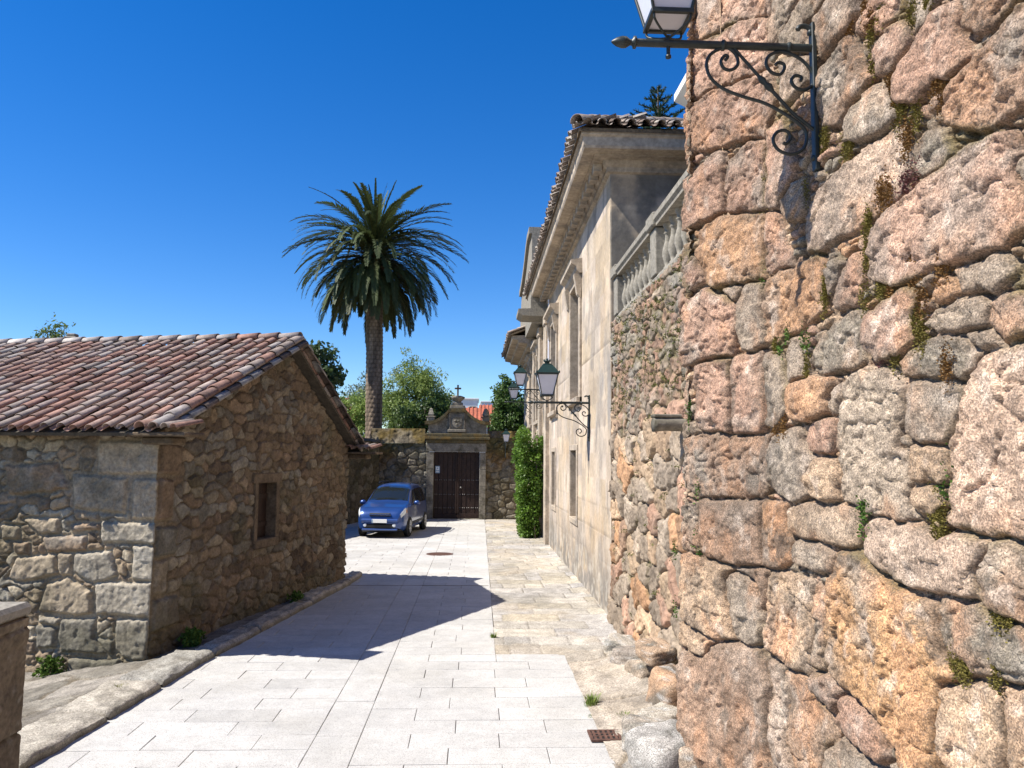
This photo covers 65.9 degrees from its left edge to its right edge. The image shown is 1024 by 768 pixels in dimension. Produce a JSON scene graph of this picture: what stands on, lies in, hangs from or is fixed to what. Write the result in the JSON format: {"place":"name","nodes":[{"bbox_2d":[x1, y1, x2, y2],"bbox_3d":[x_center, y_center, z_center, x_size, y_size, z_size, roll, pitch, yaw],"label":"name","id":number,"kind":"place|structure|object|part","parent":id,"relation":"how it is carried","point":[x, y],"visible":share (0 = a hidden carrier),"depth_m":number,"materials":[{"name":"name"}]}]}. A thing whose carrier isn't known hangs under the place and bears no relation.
{"place":"outdoors","nodes":[
{"label":"outdoors","id":0,"kind":"place"},
{"bbox_2d":[21,600,290,727],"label":"patio","id":1,"kind":"structure","parent":0,"point":[46,695],"depth_m":9.31,"materials":[{"name":"grey stone"}]},
{"bbox_2d":[31,655,67,678],"bbox_3d":[-5.846,3.612,9.972,0.426,0.347,0.297,1,-5,-3],"label":"weed","id":2,"kind":"object","parent":1,"relation":"on","point":[51,663],"visible":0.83,"depth_m":9.97,"materials":[{"name":"green plant"}]},
{"bbox_2d":[177,626,206,647],"bbox_3d":[-4.267,3.380,10.557,0.323,0.279,0.336,-2,-6,21],"label":"weed","id":3,"kind":"object","parent":1,"relation":"on","point":[191,637],"visible":1,"depth_m":10.49,"materials":[{"name":"green plant"}]},
{"bbox_2d":[286,590,304,602],"bbox_3d":[-3.714,3.667,13.581,0.320,0.282,0.343,2,-5,-12],"label":"weed","id":4,"kind":"object","parent":1,"relation":"on","point":[296,596],"visible":0.88,"depth_m":13.52,"materials":[{"name":"green plant"}]},
{"bbox_2d":[28,519,614,767],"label":"street paving","id":5,"kind":"structure","parent":0,"point":[236,707],"depth_m":8.58,"materials":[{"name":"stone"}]},
{"bbox_2d":[17,571,361,767],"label":"kerb","id":6,"kind":"structure","parent":5,"relation":"on","point":[60,728],"depth_m":8.39,"materials":[{"name":"grey stone"}]},
{"bbox_2d":[346,438,379,523],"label":"boundary wall","id":7,"kind":"structure","parent":5,"relation":"on","point":[363,479],"depth_m":31.21,"materials":[{"name":"stone"}]},
{"bbox_2d":[358,480,426,536],"bbox_3d":[-4.012,4.225,27.080,2.037,1.759,4.426,0,-5,4],"label":"minivan","id":8,"kind":"object","parent":5,"relation":"on","point":[395,507],"visible":0.99,"depth_m":25.73,"materials":[{"name":"blue paint"}]},
{"bbox_3d":[-3.339,3.809,26.648,0.155,0.465,0.600,0,-5,4],"label":"side window","id":9,"kind":"part","parent":8,"relation":"part of","materials":[{"name":"black glass"}]},
{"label":"side window","id":10,"kind":"part","parent":8,"relation":"part of","materials":[{"name":"black glass"}]},
{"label":"side window","id":11,"kind":"part","parent":8,"relation":"part of","materials":[{"name":"black glass"}]},
{"bbox_2d":[370,428,426,497],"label":"garden wall","id":12,"kind":"structure","parent":5,"relation":"on","point":[403,457],"depth_m":33.09,"materials":[{"name":"stone"}]},
{"bbox_2d":[349,585,487,585],"bbox_3d":[-1.872,4.040,15.826,2.800,0.014,0.025,1,-5,-3],"label":"expansion joint","id":13,"kind":"object","parent":5,"relation":"on","point":[418,585],"visible":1,"depth_m":15.81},
{"bbox_2d":[426,552,452,555],"bbox_3d":[-1.923,4.520,21.005,0.720,0.014,0.720,1,-5,-3],"label":"manhole cover","id":14,"kind":"object","parent":5,"relation":"on","point":[438,553],"visible":1,"depth_m":21.06,"materials":[{"name":"metal"}]},
{"bbox_2d":[425,385,490,518],"bbox_3d":[-2.300,2.838,33.320,2.760,5.638,0.780,1,-5,-3],"label":"gateway","id":15,"kind":"object","parent":5,"relation":"on","point":[457,437],"visible":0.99,"depth_m":33.17,"materials":[{"name":"stone"}]},
{"bbox_2d":[433,452,456,517],"bbox_3d":[-2.804,4.237,33.195,0.970,2.765,0.123,1,-5,-3],"label":"door leaf","id":16,"kind":"structure","parent":15,"relation":"in","point":[442,501],"depth_m":33.18,"materials":[{"name":"brown wood"}]},
{"bbox_2d":[457,452,479,517],"bbox_3d":[-1.842,4.247,33.215,0.930,2.765,0.170,1,-5,-3],"label":"door leaf","id":17,"kind":"structure","parent":15,"relation":"in","point":[467,463],"depth_m":33.22,"materials":[{"name":"brown wood"}]},
{"bbox_2d":[485,431,517,518],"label":"garden wall","id":18,"kind":"structure","parent":5,"relation":"on","point":[500,486],"depth_m":33.19,"materials":[{"name":"stone"}]},
{"bbox_2d":[502,429,510,457],"bbox_3d":[-0.252,2.466,32.849,0.353,1.213,0.916,1,-5,-3],"label":"wall lamp","id":19,"kind":"object","parent":18,"relation":"attached to","point":[506,434],"visible":1,"depth_m":32.59,"materials":[{"name":"paint"}]},
{"bbox_2d":[485,519,616,654],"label":"old flagstones","id":20,"kind":"object","parent":5,"relation":"on","point":[551,619],"visible":0.84,"depth_m":14.15,"materials":[{"name":"beige stone"}]},
{"bbox_2d":[501,112,687,614],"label":"mansion","id":21,"kind":"structure","parent":5,"relation":"on","point":[618,177],"depth_m":15.38,"materials":[{"name":"paint"}]},
{"bbox_2d":[505,381,531,418],"bbox_3d":[0.280,0.620,29.615,1.145,1.516,0.442,1,-5,-3],"label":"wall lamp","id":22,"kind":"object","parent":21,"relation":"attached to","point":[513,394],"visible":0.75,"depth_m":29.51,"materials":[{"name":"metal"}]},
{"bbox_2d":[509,364,543,410],"bbox_3d":[0.475,0.121,25.448,1.145,1.516,0.442,1,-5,-3],"label":"wall lamp","id":23,"kind":"object","parent":21,"relation":"attached to","point":[519,372],"visible":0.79,"depth_m":25.34,"materials":[{"name":"glass"}]},
{"bbox_2d":[511,425,543,538],"bbox_3d":[0.543,3.234,25.980,1.186,3.820,2.161,1,-5,-3],"label":"ivy","id":24,"kind":"object","parent":21,"relation":"attached to","point":[529,498],"visible":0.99,"depth_m":25.34,"materials":[{"name":"green plant"}]},
{"bbox_2d":[524,353,531,429],"bbox_3d":[0.806,0.363,31.423,0.550,2.970,1.900,1,-5,-3],"label":"window","id":25,"kind":"structure","parent":21,"relation":"in","point":[528,359],"depth_m":31.78,"materials":[{"name":"stone"}]},
{"bbox_2d":[530,339,537,427],"bbox_3d":[0.976,0.025,27.793,0.550,2.970,2.000,1,-5,-3],"label":"window","id":26,"kind":"structure","parent":21,"relation":"in","point":[534,347],"depth_m":28.41,"materials":[{"name":"stone"}]},
{"bbox_2d":[543,302,558,420],"bbox_3d":[1.236,-0.569,22.230,0.550,3.120,2.000,1,-5,-3],"label":"window","id":27,"kind":"structure","parent":21,"relation":"in","point":[551,314],"depth_m":21.88,"materials":[{"name":"stone"}]},
{"bbox_2d":[551,447,555,511],"bbox_3d":[1.303,2.642,22.034,0.350,1.750,1.260,1,-5,-3],"label":"window","id":28,"kind":"structure","parent":21,"relation":"in","point":[553,449],"depth_m":22.49,"materials":[{"name":"stone"}]},
{"bbox_2d":[528,358,589,440],"bbox_3d":[0.901,0.299,15.226,1.208,1.601,0.466,1,-5,-3],"label":"wall lamp","id":29,"kind":"object","parent":21,"relation":"attached to","point":[546,374],"visible":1,"depth_m":15.16,"materials":[{"name":"metal"}]},
{"bbox_2d":[560,258,581,410],"bbox_3d":[1.456,-1.010,17.505,0.550,3.120,2.100,1,-5,-3],"label":"window","id":30,"kind":"structure","parent":21,"relation":"in","point":[571,279],"depth_m":18.14,"materials":[{"name":"stone"}]},
{"bbox_2d":[569,444,577,526],"bbox_3d":[1.512,2.225,17.558,0.350,1.750,1.360,1,-5,-3],"label":"window","id":31,"kind":"structure","parent":21,"relation":"in","point":[573,449],"depth_m":18.06,"materials":[{"name":"stone"}]},
{"bbox_2d":[587,729,620,741],"bbox_3d":[0.854,3.239,7.278,0.290,0.022,0.270,1,-5,-3],"label":"drain grate","id":32,"kind":"object","parent":5,"relation":"on","point":[598,735],"visible":0.91,"depth_m":7.25,"materials":[{"name":"metal"}]},
{"bbox_2d":[564,649,651,767],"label":"pavement","id":33,"kind":"structure","parent":5,"relation":"on","point":[595,670],"depth_m":8.55,"materials":[{"name":"beige stone"}]},
{"bbox_2d":[580,690,602,706],"bbox_3d":[0.831,3.283,8.228,0.280,0.152,0.310,1,-5,-3],"label":"grass tuft","id":34,"kind":"object","parent":33,"relation":"on","point":[591,699],"visible":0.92,"depth_m":8.22,"materials":[{"name":"green plant"}]},
{"bbox_2d":[603,633,634,653],"bbox_3d":[1.464,3.478,10.400,0.508,0.258,0.726,5,-2,15],"label":"rock","id":35,"kind":"object","parent":5,"relation":"on","point":[612,641],"visible":0.42,"depth_m":10.28,"materials":[{"name":"stone"}]},
{"bbox_2d":[610,645,636,664],"bbox_3d":[1.478,3.316,9.559,0.427,0.285,0.598,4,-10,-31],"label":"rock","id":36,"kind":"object","parent":5,"relation":"on","point":[621,655],"visible":0.37,"depth_m":9.49,"materials":[{"name":"stone"}]},
{"bbox_2d":[624,656,666,678],"bbox_3d":[1.545,3.289,9.015,0.419,0.329,0.575,0,-9,-11],"label":"rock","id":37,"kind":"object","parent":5,"relation":"on","point":[636,666],"visible":0.27,"depth_m":8.81,"materials":[{"name":"stone"}]},
{"bbox_2d":[621,714,672,751],"bbox_3d":[1.226,3.121,7.019,0.516,0.281,0.428,1,-9,9],"label":"rock","id":38,"kind":"object","parent":5,"relation":"on","point":[629,722],"visible":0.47,"depth_m":7.02,"materials":[{"name":"stone"}]},
{"bbox_2d":[607,254,687,664],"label":"terrace wall","id":39,"kind":"structure","parent":5,"relation":"on","point":[655,436],"depth_m":10.03,"materials":[{"name":"stone"}]},
{"bbox_2d":[610,257,685,663],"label":"terrace wall weeds","id":40,"kind":"object","parent":39,"relation":"attached to","point":[673,338],"visible":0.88,"depth_m":10.06,"materials":[{"name":"green plant"}]},
{"bbox_2d":[610,168,689,319],"bbox_3d":[1.919,-1.728,9.822,0.340,0.885,6.240,1,-5,-3],"label":"balustrade","id":41,"kind":"object","parent":39,"relation":"on","point":[654,251],"visible":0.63,"depth_m":10.05,"materials":[{"name":"grey stone"}]},
{"bbox_2d":[635,637,676,666],"bbox_3d":[1.555,2.908,8.600,0.355,0.199,0.520,-4,-2,-14],"label":"rock","id":42,"kind":"object","parent":39,"relation":"attached to","point":[653,652],"visible":1,"depth_m":8.41,"materials":[{"name":"stone"}]},
{"bbox_2d":[624,719,684,767],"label":"rock","id":43,"kind":"object","parent":5,"relation":"on","point":[655,745],"visible":0.78,"depth_m":6.39,"materials":[{"name":"stone"}]},
{"bbox_2d":[638,702,676,718],"bbox_3d":[1.421,3.180,7.429,0.459,0.253,0.354,-1,-1,-37],"label":"rock","id":44,"kind":"object","parent":5,"relation":"on","point":[660,709],"visible":0.3,"depth_m":7.39,"materials":[{"name":"stone"}]},
{"bbox_2d":[645,663,677,706],"bbox_3d":[1.628,3.118,7.884,0.470,0.513,0.679,6,-3,-8],"label":"rock","id":45,"kind":"object","parent":5,"relation":"on","point":[662,681],"visible":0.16,"depth_m":7.78,"materials":[{"name":"stone"}]},
{"bbox_2d":[678,746,696,767],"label":"rock","id":46,"kind":"object","parent":5,"relation":"on","point":[685,758],"visible":0.2,"depth_m":6.20,"materials":[{"name":"stone"}]},
{"bbox_2d":[675,0,1023,767],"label":"stone wall","id":47,"kind":"structure","parent":5,"relation":"on","point":[815,632],"depth_m":4.51,"materials":[{"name":"stone"}]},
{"bbox_2d":[611,0,819,171],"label":"wall lamp","id":48,"kind":"object","parent":47,"relation":"attached to","point":[671,18],"visible":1,"depth_m":5.07,"materials":[{"name":"metal"}]},
{"bbox_2d":[671,269,953,619],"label":"wall weeds","id":49,"kind":"object","parent":47,"relation":"attached to","point":[864,505],"depth_m":5.10,"materials":[{"name":"green plant"}]},
{"bbox_2d":[770,0,956,447],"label":"rusty moss","id":50,"kind":"object","parent":47,"relation":"attached to","point":[939,87],"visible":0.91,"depth_m":4.09,"materials":[{"name":"plant"}]},
{"bbox_2d":[759,0,1013,704],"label":"yellow moss","id":51,"kind":"object","parent":47,"relation":"attached to","point":[847,145],"visible":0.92,"depth_m":4.11,"materials":[{"name":"plant"}]},
{"bbox_2d":[871,151,921,368],"bbox_3d":[2.016,-0.573,4.123,0.040,1.173,0.519,2,-5,-12],"label":"stonecrop","id":52,"kind":"object","parent":47,"relation":"attached to","point":[906,181],"visible":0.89,"depth_m":4.08,"materials":[{"name":"green plant"}]},
{"bbox_2d":[0,0,688,443],"label":"sky","id":53,"kind":"structure","parent":0,"point":[158,158],"materials":[{"name":"blue"}]},
{"label":"ground","id":54,"kind":"structure","parent":0,"visible":0},
{"bbox_2d":[0,602,30,767],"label":"stone pier","id":55,"kind":"structure","parent":54,"relation":"on","point":[14,629],"depth_m":5.50,"materials":[{"name":"stone"}]},
{"bbox_2d":[30,312,75,337],"bbox_3d":[-17.328,1.214,29.155,1.646,7.846,1.615,-1,-6,20],"label":"sparse shrub","id":56,"kind":"object","parent":54,"relation":"on","point":[53,334],"visible":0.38,"depth_m":29.48,"materials":[{"name":"green plant"}]},
{"bbox_2d":[0,332,382,671],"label":"stone cottage","id":57,"kind":"structure","parent":54,"relation":"on","point":[158,495],"depth_m":11.05,"materials":[{"name":"brown stone"}]},
{"bbox_2d":[251,473,282,549],"bbox_3d":[-4.128,2.060,12.945,0.310,1.200,0.940,-1,-5,11],"label":"window","id":58,"kind":"structure","parent":57,"relation":"in","point":[265,528],"depth_m":13.11,"materials":[{"name":"stone"}]},
{"bbox_2d":[310,339,348,399],"bbox_3d":[-8.266,1.826,31.978,3.301,7.374,3.040,1,-5,-3],"label":"dark tree","id":59,"kind":"object","parent":54,"relation":"on","point":[334,374],"visible":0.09,"depth_m":31.55,"materials":[{"name":"green plant"}]},
{"bbox_2d":[630,85,684,128],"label":"norfolk pine","id":60,"kind":"object","parent":54,"relation":"on","point":[658,109],"visible":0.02,"depth_m":42.81,"materials":[{"name":"green plant"}]},
{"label":"garden ground","id":61,"kind":"structure","parent":0,"visible":0},
{"bbox_2d":[340,388,365,437],"bbox_3d":[-7.748,2.921,37.851,2.942,5.630,2.906,1,-5,-3],"label":"pale shrub","id":62,"kind":"object","parent":61,"relation":"on","point":[359,421],"visible":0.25,"depth_m":37.94,"materials":[{"name":"green plant"}]},
{"bbox_2d":[340,371,385,422],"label":"olive tree","id":63,"kind":"object","parent":61,"relation":"on","point":[363,387],"visible":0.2,"depth_m":44.70,"materials":[{"name":"green plant"}]},
{"bbox_2d":[281,178,468,437],"bbox_3d":[-6.368,-1.667,36.036,8.251,15.648,8.241,-1,-6,16],"label":"palm tree","id":64,"kind":"object","parent":61,"relation":"on","point":[370,285],"visible":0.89,"depth_m":35.53,"materials":[{"name":"green plant"}]},
{"bbox_2d":[382,347,454,443],"bbox_3d":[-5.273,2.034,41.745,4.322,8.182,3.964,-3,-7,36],"label":"feathery tree","id":65,"kind":"object","parent":61,"relation":"on","point":[421,384],"visible":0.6,"depth_m":41.62,"materials":[{"name":"green plant"}]},
{"bbox_2d":[387,396,452,443],"bbox_3d":[-4.630,3.246,39.313,3.421,5.328,3.015,1,-5,-3],"label":"dark shrub","id":66,"kind":"object","parent":61,"relation":"on","point":[417,418],"visible":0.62,"depth_m":39.12,"materials":[{"name":"green plant"}]},
{"bbox_2d":[449,398,478,407],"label":"white block","id":67,"kind":"structure","parent":61,"relation":"on","point":[470,402],"depth_m":118.06,"materials":[{"name":"grey stone"}]},
{"bbox_2d":[465,407,490,469],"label":"red roofed house","id":68,"kind":"structure","parent":61,"relation":"on","point":[476,412],"depth_m":90.42,"materials":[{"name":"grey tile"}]},
{"bbox_2d":[479,404,493,430],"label":"red roofed house","id":69,"kind":"structure","parent":61,"relation":"on","point":[486,406],"depth_m":99.46,"materials":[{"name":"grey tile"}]},
{"bbox_2d":[480,401,492,404],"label":"white block","id":70,"kind":"structure","parent":61,"relation":"on","point":[485,402],"depth_m":128.20,"materials":[{"name":"grey stone"}]},
{"bbox_2d":[487,373,523,430],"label":"round tree","id":71,"kind":"object","parent":61,"relation":"on","point":[509,416],"visible":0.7,"depth_m":45.55,"materials":[{"name":"green plant"}]},
{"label":"terrace ground","id":72,"kind":"structure","parent":0,"visible":0},
{"bbox_2d":[674,74,687,106],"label":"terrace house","id":73,"kind":"structure","parent":72,"relation":"on","point":[679,97],"depth_m":11.18,"materials":[{"name":"white paint"}]}
]}

